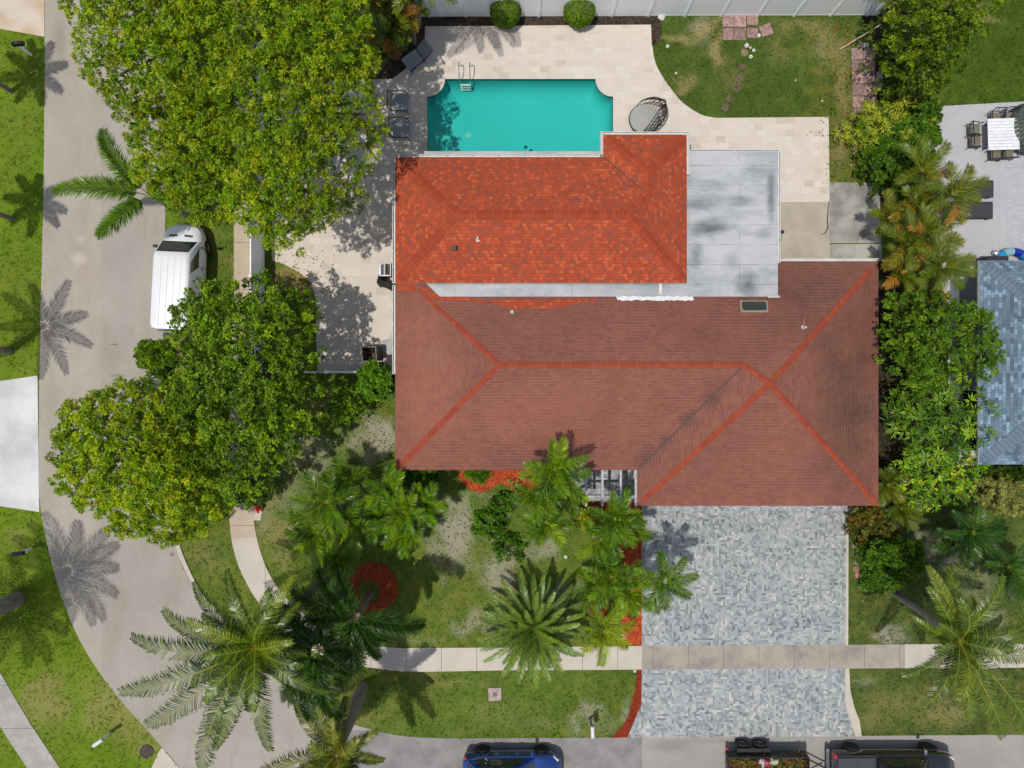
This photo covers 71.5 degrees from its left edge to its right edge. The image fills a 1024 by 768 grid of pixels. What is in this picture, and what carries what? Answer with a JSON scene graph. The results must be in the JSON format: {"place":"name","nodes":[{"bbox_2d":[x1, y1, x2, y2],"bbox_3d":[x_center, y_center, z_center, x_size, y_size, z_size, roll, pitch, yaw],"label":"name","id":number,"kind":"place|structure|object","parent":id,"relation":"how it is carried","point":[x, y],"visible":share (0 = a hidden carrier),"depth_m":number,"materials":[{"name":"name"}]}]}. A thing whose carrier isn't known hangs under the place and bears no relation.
{"place":"outdoors","nodes":[
{"label":"outdoors","id":0,"kind":"place"},
{"bbox_2d":[0,375,39,511],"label":"neighbour driveway","id":1,"kind":"structure","parent":0,"point":[19,456],"depth_m":34.67,"materials":[{"name":"concrete"}]},
{"bbox_2d":[0,0,44,36],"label":"neighbour driveway","id":2,"kind":"structure","parent":0,"point":[25,16],"depth_m":34.67,"materials":[{"name":"beige concrete"}]},
{"bbox_2d":[0,673,59,767],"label":"path","id":3,"kind":"structure","parent":0,"point":[26,742],"depth_m":34.67,"materials":[{"name":"concrete"}]},
{"bbox_2d":[152,748,178,767],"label":"path","id":4,"kind":"structure","parent":0,"point":[163,759],"depth_m":34.67,"materials":[{"name":"concrete"}]},
{"bbox_2d":[228,3,256,538],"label":"sidewalk","id":5,"kind":"structure","parent":0,"point":[241,520],"depth_m":34.67,"materials":[{"name":"concrete"}]},
{"bbox_2d":[230,507,641,671],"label":"sidewalk","id":6,"kind":"structure","parent":0,"point":[253,568],"depth_m":34.67,"materials":[{"name":"concrete"}]},
{"bbox_2d":[0,0,1023,767],"bbox_3d":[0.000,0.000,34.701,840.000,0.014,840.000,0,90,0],"label":"ground","id":7,"kind":"structure","parent":0,"point":[20,132],"depth_m":34.70,"materials":[{"name":"plant"}]},
{"bbox_2d":[0,591,24,614],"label":"verge palm","id":8,"kind":"object","parent":7,"relation":"on","point":[12,601],"visible":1,"depth_m":33.90,"materials":[{"name":"plant"}]},
{"bbox_2d":[50,126,193,240],"bbox_3d":[-16.838,-8.104,31.916,4.564,5.672,4.364,33,90,0],"label":"foxtail palm","id":9,"kind":"object","parent":7,"relation":"on","point":[128,207],"visible":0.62,"depth_m":29.79,"materials":[{"name":"green plant"}]},
{"bbox_2d":[44,371,233,549],"bbox_3d":[-15.966,3.323,31.518,7.661,6.718,7.764,0,90,0],"label":"rounded tree","id":10,"kind":"object","parent":7,"relation":"on","point":[139,471],"visible":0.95,"depth_m":29.44,"materials":[{"name":"green plant"}]},
{"bbox_2d":[140,745,152,758],"bbox_3d":[-17.833,17.933,34.670,0.660,0.060,0.660,0,90,0],"label":"utility cover","id":11,"kind":"object","parent":7,"relation":"on","point":[146,751],"visible":1,"depth_m":34.65,"materials":[{"name":"metal"}]},
{"bbox_2d":[55,0,254,131],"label":"mango tree","id":12,"kind":"object","parent":7,"relation":"on","point":[164,36],"visible":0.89,"depth_m":27.18,"materials":[{"name":"green plant"}]},
{"bbox_2d":[132,337,185,378],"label":"shade tree","id":13,"kind":"object","parent":7,"relation":"on","point":[150,351],"visible":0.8,"depth_m":31.36,"materials":[{"name":"green plant"}]},
{"bbox_2d":[150,224,210,335],"bbox_3d":[-15.742,-4.977,33.698,2.529,2.005,5.307,3,90,0],"label":"van","id":14,"kind":"object","parent":7,"relation":"on","point":[182,252],"visible":0.71,"depth_m":32.74,"materials":[{"name":"white paint"}]},
{"bbox_2d":[122,91,278,228],"bbox_3d":[-12.801,-9.010,30.858,5.979,8.140,5.482,0,90,0],"label":"mango tree","id":15,"kind":"object","parent":7,"relation":"on","point":[205,145],"visible":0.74,"depth_m":27.79,"materials":[{"name":"green plant"}]},
{"bbox_2d":[117,568,329,767],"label":"coconut palm","id":16,"kind":"object","parent":7,"relation":"on","point":[231,656],"visible":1,"depth_m":25.86,"materials":[{"name":"green plant"}]},
{"bbox_2d":[150,267,340,509],"bbox_3d":[-11.302,0.193,31.072,7.485,7.677,10.102,0,90,0],"label":"shade tree","id":17,"kind":"object","parent":7,"relation":"on","point":[256,329],"visible":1,"depth_m":28.80,"materials":[{"name":"green plant"}]},
{"bbox_2d":[248,12,264,370],"bbox_3d":[-12.083,-12.150,33.725,0.200,1.970,23.200,0,90,0],"label":"vinyl fence","id":18,"kind":"object","parent":7,"relation":"on","point":[257,257],"visible":0.06,"depth_m":33.69,"materials":[{"name":"plastic"}]},
{"bbox_2d":[233,466,284,506],"bbox_3d":[-11.952,4.820,33.471,2.267,2.724,2.047,0,90,0],"label":"shrub","id":19,"kind":"object","parent":7,"relation":"on","point":[266,496],"visible":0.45,"depth_m":32.90,"materials":[{"name":"green plant"}]},
{"bbox_2d":[204,0,390,257],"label":"mango tree","id":20,"kind":"object","parent":7,"relation":"on","point":[307,93],"visible":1,"depth_m":26.45,"materials":[{"name":"green plant"}]},
{"bbox_2d":[261,681,385,767],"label":"coconut palm","id":21,"kind":"object","parent":7,"relation":"on","point":[336,734],"visible":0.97,"depth_m":28.76,"materials":[{"name":"green plant"}]},
{"bbox_2d":[284,456,381,584],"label":"areca palm","id":22,"kind":"object","parent":7,"relation":"on","point":[333,523],"visible":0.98,"depth_m":31.21,"materials":[{"name":"green plant"}]},
{"bbox_2d":[324,379,368,427],"bbox_3d":[-7.814,0.923,33.253,1.947,3.119,2.167,-23,90,0],"label":"shrub","id":23,"kind":"object","parent":7,"relation":"on","point":[334,403],"visible":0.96,"depth_m":32.69,"materials":[{"name":"green plant"}]},
{"bbox_2d":[288,565,427,692],"bbox_3d":[-6.982,9.755,31.486,5.419,6.562,4.964,-36,90,0],"label":"queen palm","id":24,"kind":"object","parent":7,"relation":"on","point":[361,637],"visible":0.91,"depth_m":28.86,"materials":[{"name":"green plant"}]},
{"bbox_2d":[347,561,397,612],"bbox_3d":[-6.825,9.934,34.720,2.478,0.100,2.543,0,90,0],"label":"mulch bed","id":25,"kind":"object","parent":7,"relation":"on","point":[378,573],"visible":0.73,"depth_m":34.67,"materials":[{"name":"wood"}]},
{"bbox_2d":[261,590,370,722],"bbox_3d":[-8.303,11.157,31.267,3.991,6.989,5.706,0,90,0],"label":"queen palm","id":26,"kind":"object","parent":25,"relation":"on","point":[315,668],"visible":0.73,"depth_m":28.32,"materials":[{"name":"green plant"}]},
{"bbox_2d":[354,359,394,403],"bbox_3d":[-6.284,-0.096,33.121,1.849,3.360,2.138,0,90,0],"label":"shrub","id":27,"kind":"object","parent":7,"relation":"on","point":[376,381],"visible":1,"depth_m":32.09,"materials":[{"name":"green plant"}]},
{"bbox_2d":[346,460,447,559],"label":"areca palm","id":28,"kind":"object","parent":7,"relation":"on","point":[399,528],"visible":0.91,"depth_m":31.51,"materials":[{"name":"green plant"}]},
{"bbox_2d":[398,470,440,491],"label":"shrub","id":29,"kind":"object","parent":7,"relation":"on","point":[425,477],"visible":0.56,"depth_m":33.37,"materials":[{"name":"green plant"}]},
{"bbox_2d":[470,505,509,541],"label":"shrub","id":30,"kind":"object","parent":7,"relation":"on","point":[485,514],"visible":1,"depth_m":34.24,"materials":[{"name":"green plant"}]},
{"bbox_2d":[87,19,900,744],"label":"fallen leaves","id":31,"kind":"object","parent":7,"relation":"on","point":[391,405],"visible":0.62,"depth_m":34.65,"materials":[{"name":"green plant"}]},
{"bbox_2d":[488,687,501,700],"bbox_3d":[-0.833,15.133,34.674,0.664,0.092,0.664,0,90,0],"label":"water meter pad","id":32,"kind":"object","parent":7,"relation":"on","point":[494,693],"visible":1,"depth_m":34.64,"materials":[{"name":"beige concrete"}]},
{"bbox_2d":[486,491,515,513],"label":"shrub","id":33,"kind":"object","parent":7,"relation":"on","point":[505,507],"visible":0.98,"depth_m":34.19,"materials":[{"name":"green plant"}]},
{"bbox_2d":[459,470,554,493],"bbox_3d":[-1.542,4.472,34.724,8.083,0.100,1.778,0,90,0],"label":"mulch bed","id":34,"kind":"object","parent":7,"relation":"on","point":[499,477],"visible":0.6,"depth_m":34.67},
{"bbox_2d":[461,470,492,486],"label":"spiky plant","id":35,"kind":"object","parent":34,"relation":"on","point":[477,473],"visible":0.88,"depth_m":34.42,"materials":[{"name":"green plant"}]},
{"bbox_2d":[511,436,591,547],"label":"areca palm","id":36,"kind":"object","parent":34,"relation":"on","point":[546,480],"visible":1,"depth_m":30.75,"materials":[{"name":"green plant"}]},
{"bbox_2d":[491,532,526,563],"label":"shrub","id":37,"kind":"object","parent":7,"relation":"on","point":[498,548],"visible":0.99,"depth_m":34.33,"materials":[{"name":"green plant"}]},
{"bbox_2d":[372,16,661,78],"bbox_3d":[0.233,-16.450,34.726,14.133,0.100,3.133,0,90,0],"label":"mulch bed","id":38,"kind":"object","parent":7,"relation":"on","point":[393,68],"visible":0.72,"depth_m":34.68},
{"bbox_2d":[356,0,430,70],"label":"areca palm","id":39,"kind":"object","parent":38,"relation":"on","point":[390,38],"visible":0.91,"depth_m":31.05,"materials":[{"name":"green plant"}]},
{"bbox_2d":[391,0,457,45],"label":"slim palm","id":40,"kind":"object","parent":38,"relation":"on","point":[414,34],"visible":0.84,"depth_m":28.61,"materials":[{"name":"green plant"}]},
{"bbox_2d":[489,0,521,28],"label":"topiary ball","id":41,"kind":"object","parent":38,"relation":"on","point":[514,16],"visible":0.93,"depth_m":33.45,"materials":[{"name":"green plant"}]},
{"bbox_2d":[563,0,594,29],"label":"topiary ball","id":42,"kind":"object","parent":38,"relation":"on","point":[586,19],"visible":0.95,"depth_m":33.47,"materials":[{"name":"green plant"}]},
{"bbox_2d":[476,571,585,688],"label":"date palm","id":43,"kind":"object","parent":7,"relation":"on","point":[529,632],"visible":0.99,"depth_m":32.36,"materials":[{"name":"green plant"}]},
{"bbox_2d":[272,25,829,370],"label":"pool deck","id":44,"kind":"structure","parent":7,"relation":"on","point":[617,63],"depth_m":34.67,"materials":[{"name":"stone"}]},
{"bbox_2d":[361,346,382,361],"bbox_3d":[-6.662,-1.422,34.144,0.913,0.993,0.704,-3,90,0],"label":"garbage bin","id":45,"kind":"object","parent":44,"relation":"on","point":[378,353],"visible":0.89,"depth_m":33.93,"materials":[{"name":"plastic"}]},
{"bbox_2d":[378,339,391,355],"bbox_3d":[-6.067,-1.765,34.630,0.932,0.100,0.838,0,90,0],"label":"folded tarp","id":46,"kind":"object","parent":44,"relation":"on","point":[386,345],"visible":0.56,"depth_m":34.58,"materials":[{"name":"white plastic"}]},
{"bbox_2d":[379,263,391,277],"bbox_3d":[-6.043,-5.437,34.096,0.580,1.153,0.620,0,90,0],"label":"air conditioner","id":47,"kind":"object","parent":44,"relation":"on","point":[385,270],"visible":0.78,"depth_m":33.73,"materials":[{"name":"plastic"}]},
{"bbox_2d":[387,90,408,114],"bbox_3d":[-5.486,-13.583,34.236,0.956,0.870,1.004,0,90,0],"label":"patio chair","id":48,"kind":"object","parent":44,"relation":"on","point":[399,102],"visible":1,"depth_m":34.27,"materials":[{"name":"grey fabric"}]},
{"bbox_2d":[388,117,409,140],"bbox_3d":[-5.419,-12.300,34.236,0.956,0.870,1.004,0,90,0],"label":"patio chair","id":49,"kind":"object","parent":44,"relation":"on","point":[400,129],"visible":0.98,"depth_m":34.27,"materials":[{"name":"grey fabric"}]},
{"bbox_2d":[400,38,432,74],"bbox_3d":[-4.604,-15.819,34.337,1.530,0.683,0.913,-37,90,0],"label":"sun lounger","id":50,"kind":"object","parent":44,"relation":"on","point":[412,59],"visible":1,"depth_m":34.32,"materials":[{"name":"grey fabric"}]},
{"bbox_2d":[427,79,612,150],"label":"swimming pool","id":51,"kind":"structure","parent":44,"relation":"in","point":[531,115],"depth_m":35.90,"materials":[{"name":"liquid"}]},
{"bbox_2d":[629,97,667,131],"bbox_3d":[6.499,-12.853,33.851,1.725,1.638,1.593,0,90,0],"label":"daybed","id":52,"kind":"object","parent":44,"relation":"on","point":[643,117],"visible":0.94,"depth_m":34.22,"materials":[{"name":"fabric"}]},
{"bbox_2d":[565,470,633,501],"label":"walkway","id":53,"kind":"structure","parent":7,"relation":"on","point":[611,480],"depth_m":34.67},
{"bbox_2d":[577,470,636,506],"bbox_3d":[4.378,4.671,33.364,2.541,2.682,1.732,0,90,0],"label":"pergola","id":54,"kind":"object","parent":53,"relation":"on","point":[602,496],"visible":0.77,"depth_m":32.12,"materials":[{"name":"white paint"}]},
{"bbox_2d":[579,605,636,666],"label":"areca palm","id":55,"kind":"object","parent":7,"relation":"on","point":[599,636],"visible":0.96,"depth_m":31.90,"materials":[{"name":"green plant"}]},
{"bbox_2d":[583,502,641,644],"bbox_3d":[4.750,8.500,34.728,3.167,0.100,8.500,0,90,0],"label":"mulch bed","id":56,"kind":"object","parent":7,"relation":"on","point":[634,636],"visible":0.21,"depth_m":34.68,"materials":[{"name":"wood"}]},
{"bbox_2d":[570,504,603,535],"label":"shrub","id":57,"kind":"object","parent":56,"relation":"on","point":[584,515],"visible":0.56,"depth_m":33.58,"materials":[{"name":"yellow plant"}]},
{"bbox_2d":[574,487,653,568],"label":"areca palm","id":58,"kind":"object","parent":56,"relation":"on","point":[621,526],"visible":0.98,"depth_m":31.35,"materials":[{"name":"green plant"}]},
{"bbox_2d":[611,670,641,737],"bbox_3d":[5.844,15.708,34.726,0.814,0.100,3.663,21,90,0],"label":"mulch bed","id":59,"kind":"object","parent":7,"relation":"on","point":[623,731],"visible":1,"depth_m":34.68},
{"bbox_2d":[569,545,699,618],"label":"areca palm","id":60,"kind":"object","parent":7,"relation":"on","point":[598,595],"visible":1,"depth_m":31.05,"materials":[{"name":"green plant"}]},
{"bbox_2d":[392,131,878,505],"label":"house","id":61,"kind":"structure","parent":7,"relation":"on","point":[663,318],"depth_m":31.25,"materials":[{"name":"tile"}]},
{"bbox_2d":[409,0,891,17],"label":"vinyl fence","id":62,"kind":"object","parent":7,"relation":"on","point":[539,8],"visible":0.85,"depth_m":33.92,"materials":[{"name":"plastic"}]},
{"bbox_2d":[781,202,829,257],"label":"concrete slab","id":63,"kind":"structure","parent":7,"relation":"on","point":[804,226],"depth_m":34.67,"materials":[{"name":"concrete"}]},
{"bbox_2d":[845,511,854,644],"bbox_3d":[16.373,9.348,34.735,0.526,0.150,6.770,4,90,0],"label":"driveway edging","id":64,"kind":"object","parent":7,"relation":"on","point":[847,556],"visible":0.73,"depth_m":34.66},
{"bbox_2d":[845,669,861,736],"bbox_3d":[16.520,15.569,34.735,0.516,0.150,3.412,-11,90,0],"label":"driveway edging","id":65,"kind":"object","parent":7,"relation":"on","point":[854,718],"visible":1,"depth_m":34.66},
{"bbox_2d":[829,182,880,242],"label":"concrete slab","id":66,"kind":"structure","parent":7,"relation":"on","point":[851,221],"depth_m":34.65,"materials":[{"name":"concrete"}]},
{"bbox_2d":[830,244,882,260],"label":"concrete slab","id":67,"kind":"structure","parent":7,"relation":"on","point":[855,251],"depth_m":34.66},
{"bbox_2d":[857,566,883,595],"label":"shrub","id":68,"kind":"object","parent":7,"relation":"on","point":[866,584],"visible":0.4,"depth_m":33.99,"materials":[{"name":"green plant"}]},
{"bbox_2d":[841,505,905,549],"bbox_3d":[17.265,6.696,33.911,2.522,1.838,2.396,-38,90,0],"label":"shrub","id":69,"kind":"object","parent":7,"relation":"on","point":[883,527],"visible":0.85,"depth_m":33.62,"materials":[{"name":"green plant"}]},
{"bbox_2d":[852,532,927,593],"bbox_3d":[17.788,8.377,33.542,3.082,2.617,2.889,0,90,0],"label":"shrub","id":70,"kind":"object","parent":7,"relation":"on","point":[897,574],"visible":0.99,"depth_m":32.78,"materials":[{"name":"green plant"}]},
{"bbox_2d":[861,7,921,211],"bbox_3d":[18.475,-13.053,34.730,3.117,0.100,10.728,0,90,0],"label":"mulch bed","id":71,"kind":"object","parent":7,"relation":"on","point":[876,34],"visible":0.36,"depth_m":34.68,"materials":[{"name":"brown wood"}]},
{"bbox_2d":[831,85,935,167],"bbox_3d":[17.493,-12.197,33.470,4.405,2.616,3.558,0,90,0],"label":"dracaena","id":72,"kind":"object","parent":71,"relation":"on","point":[875,131],"visible":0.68,"depth_m":33.15,"materials":[{"name":"green plant"}]},
{"bbox_2d":[873,23,917,115],"bbox_3d":[17.943,-14.791,33.417,1.757,2.836,4.231,0,90,0],"label":"shrub","id":73,"kind":"object","parent":71,"relation":"on","point":[893,82],"visible":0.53,"depth_m":33.03,"materials":[{"name":"green plant"}]},
{"bbox_2d":[853,94,943,196],"bbox_3d":[18.612,-11.039,33.398,3.187,2.905,4.814,45,90,0],"label":"hedge","id":74,"kind":"object","parent":71,"relation":"on","point":[887,153],"visible":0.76,"depth_m":32.70,"materials":[{"name":"green plant"}]},
{"bbox_2d":[858,0,1003,96],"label":"tree","id":75,"kind":"object","parent":71,"relation":"on","point":[939,16],"visible":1,"depth_m":30.15,"materials":[{"name":"green plant"}]},
{"bbox_2d":[878,465,925,531],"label":"areca palm","id":76,"kind":"object","parent":7,"relation":"on","point":[897,513],"visible":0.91,"depth_m":32.77,"materials":[{"name":"green plant"}]},
{"bbox_2d":[877,255,949,509],"bbox_3d":[19.664,-0.089,34.730,3.994,0.100,12.728,0,90,0],"label":"mulch bed","id":77,"kind":"object","parent":7,"relation":"on","point":[886,447],"visible":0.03,"depth_m":34.68,"materials":[{"name":"brown soil"}]},
{"bbox_2d":[891,340,968,401],"bbox_3d":[18.607,-0.545,32.810,3.315,3.917,2.604,-36,90,0],"label":"schefflera","id":78,"kind":"object","parent":77,"relation":"on","point":[946,379],"visible":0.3,"depth_m":31.36,"materials":[{"name":"green plant"}]},
{"bbox_2d":[885,443,989,512],"bbox_3d":[19.876,4.368,33.254,5.246,3.042,3.519,0,90,0],"label":"croton bush","id":79,"kind":"object","parent":77,"relation":"on","point":[929,478],"visible":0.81,"depth_m":32.65,"materials":[{"name":"green plant"}]},
{"bbox_2d":[873,287,1006,389],"bbox_3d":[18.573,-1.959,31.920,5.442,5.967,4.442,0,90,0],"label":"tree","id":80,"kind":"object","parent":77,"relation":"on","point":[969,316],"visible":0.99,"depth_m":29.94,"materials":[{"name":"green plant"}]},
{"bbox_2d":[878,371,1002,473],"bbox_3d":[19.185,1.606,32.774,5.238,4.000,4.803,-32,90,0],"label":"schefflera","id":81,"kind":"object","parent":77,"relation":"on","point":[932,418],"visible":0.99,"depth_m":31.73,"materials":[{"name":"green plant"}]},
{"bbox_2d":[867,176,978,315],"bbox_3d":[17.860,-5.984,32.233,4.170,5.109,6.341,0,90,0],"label":"areca palm","id":82,"kind":"object","parent":7,"relation":"on","point":[915,255],"visible":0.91,"depth_m":30.57,"materials":[{"name":"green plant"}]},
{"bbox_2d":[893,134,991,225],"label":"areca palm","id":83,"kind":"object","parent":7,"relation":"on","point":[930,171],"visible":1,"depth_m":30.30,"materials":[{"name":"green plant"}]},
{"bbox_2d":[886,565,1023,740],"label":"coconut palm","id":84,"kind":"object","parent":7,"relation":"on","point":[965,657],"visible":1,"depth_m":27.73,"materials":[{"name":"green plant"}]},
{"bbox_2d":[932,504,1006,568],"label":"areca palm","id":85,"kind":"object","parent":7,"relation":"on","point":[968,540],"visible":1,"depth_m":31.80,"materials":[{"name":"green plant"}]},
{"bbox_2d":[950,260,1023,464],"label":"house","id":86,"kind":"structure","parent":7,"relation":"on","point":[997,286],"depth_m":31.50,"materials":[{"name":"blue"}]},
{"bbox_2d":[962,389,976,415],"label":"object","id":87,"kind":"structure","parent":86,"relation":"in","point":[965,396],"depth_m":33.09,"materials":[{"name":"green plant"}]},
{"bbox_2d":[961,471,1023,517],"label":"shrub","id":88,"kind":"object","parent":7,"relation":"on","point":[993,492],"visible":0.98,"depth_m":32.99,"materials":[{"name":"green plant"}]},
{"bbox_2d":[969,465,1023,483],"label":"hedge","id":89,"kind":"object","parent":7,"relation":"on","point":[1016,472],"visible":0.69,"depth_m":33.59,"materials":[{"name":"green plant"}]},
{"bbox_2d":[985,542,1023,600],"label":"areca palm","id":90,"kind":"object","parent":7,"relation":"on","point":[1015,573],"visible":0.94,"depth_m":31.86,"materials":[{"name":"green plant"}]},
{"bbox_2d":[39,0,1023,767],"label":"road","id":91,"kind":"structure","parent":0,"point":[95,322],"depth_m":34.68,"materials":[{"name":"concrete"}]},
{"bbox_2d":[175,544,221,619],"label":"kerb","id":92,"kind":"structure","parent":91,"relation":"on","point":[185,564],"depth_m":34.64,"materials":[{"name":"concrete"}]},
{"bbox_2d":[463,744,560,767],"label":"suv","id":93,"kind":"object","parent":91,"relation":"on","point":[540,756],"visible":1,"depth_m":33.74,"materials":[{"name":"blue paint"}]},
{"bbox_2d":[726,739,825,767],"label":"utility trailer","id":94,"kind":"object","parent":91,"relation":"on","point":[744,751],"visible":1,"depth_m":33.93,"materials":[{"name":"metal"}]},
{"bbox_2d":[724,749,807,767],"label":"yard waste","id":95,"kind":"object","parent":94,"relation":"on","point":[753,760],"visible":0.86,"depth_m":33.77,"materials":[{"name":"brown plant"}]},
{"bbox_2d":[826,742,954,767],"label":"pickup truck","id":96,"kind":"object","parent":91,"relation":"on","point":[922,755],"visible":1,"depth_m":33.62,"materials":[{"name":"black paint"}]},
{"bbox_2d":[627,669,855,737],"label":"driveway","id":97,"kind":"structure","parent":0,"point":[742,702],"depth_m":34.67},
{"bbox_2d":[642,506,854,645],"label":"driveway","id":98,"kind":"structure","parent":0,"point":[772,575],"depth_m":34.67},
{"bbox_2d":[642,644,904,669],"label":"sidewalk","id":99,"kind":"structure","parent":0,"point":[852,656],"depth_m":34.67,"materials":[{"name":"concrete"}]},
{"bbox_2d":[905,643,1023,667],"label":"sidewalk","id":100,"kind":"structure","parent":0,"point":[915,654],"depth_m":34.67,"materials":[{"name":"concrete"}]},
{"bbox_2d":[935,102,1010,464],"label":"neighbour patio","id":101,"kind":"structure","parent":0,"point":[983,237],"depth_m":34.67,"materials":[{"name":"concrete"}]},
{"bbox_2d":[954,201,992,219],"bbox_3d":[22.246,-8.393,34.453,1.952,0.437,0.844,0,90,0],"label":"sun lounger","id":102,"kind":"object","parent":101,"relation":"on","point":[984,211],"visible":0.53,"depth_m":34.32,"materials":[{"name":"grey fabric"}]},
{"bbox_2d":[965,133,981,149],"bbox_3d":[22.310,-11.700,34.236,0.630,0.870,0.644,0,90,0],"label":"patio chair","id":103,"kind":"object","parent":101,"relation":"on","point":[975,141],"visible":1,"depth_m":34.27,"materials":[{"name":"beige fabric"}]},
{"bbox_2d":[954,180,993,198],"bbox_3d":[22.280,-9.425,34.453,1.952,0.437,0.844,0,90,0],"label":"sun lounger","id":104,"kind":"object","parent":101,"relation":"on","point":[988,192],"visible":0.3,"depth_m":34.32,"materials":[{"name":"grey fabric"}]},
{"bbox_2d":[979,118,1019,153],"bbox_3d":[23.467,-11.933,34.292,1.500,0.755,1.502,-2,90,0],"label":"outdoor table","id":105,"kind":"object","parent":101,"relation":"on","point":[998,130],"visible":0.97,"depth_m":33.91,"materials":[{"name":"white paint"}]},
{"bbox_2d":[996,248,1023,259],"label":"inflatable pool","id":106,"kind":"structure","parent":101,"relation":"on","point":[1018,253],"depth_m":34.21,"materials":[{"name":"blue plastic"}]},
{"bbox_2d":[1005,102,1023,259],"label":"patio border","id":107,"kind":"object","parent":101,"relation":"on","point":[1014,188],"visible":0.67,"depth_m":34.67,"materials":[{"name":"concrete"}]},
{"bbox_2d":[1005,103,1023,154],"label":"shell daybed","id":108,"kind":"object","parent":107,"relation":"on","point":[1020,125],"visible":0.54,"depth_m":33.87,"materials":[{"name":"wicker"}]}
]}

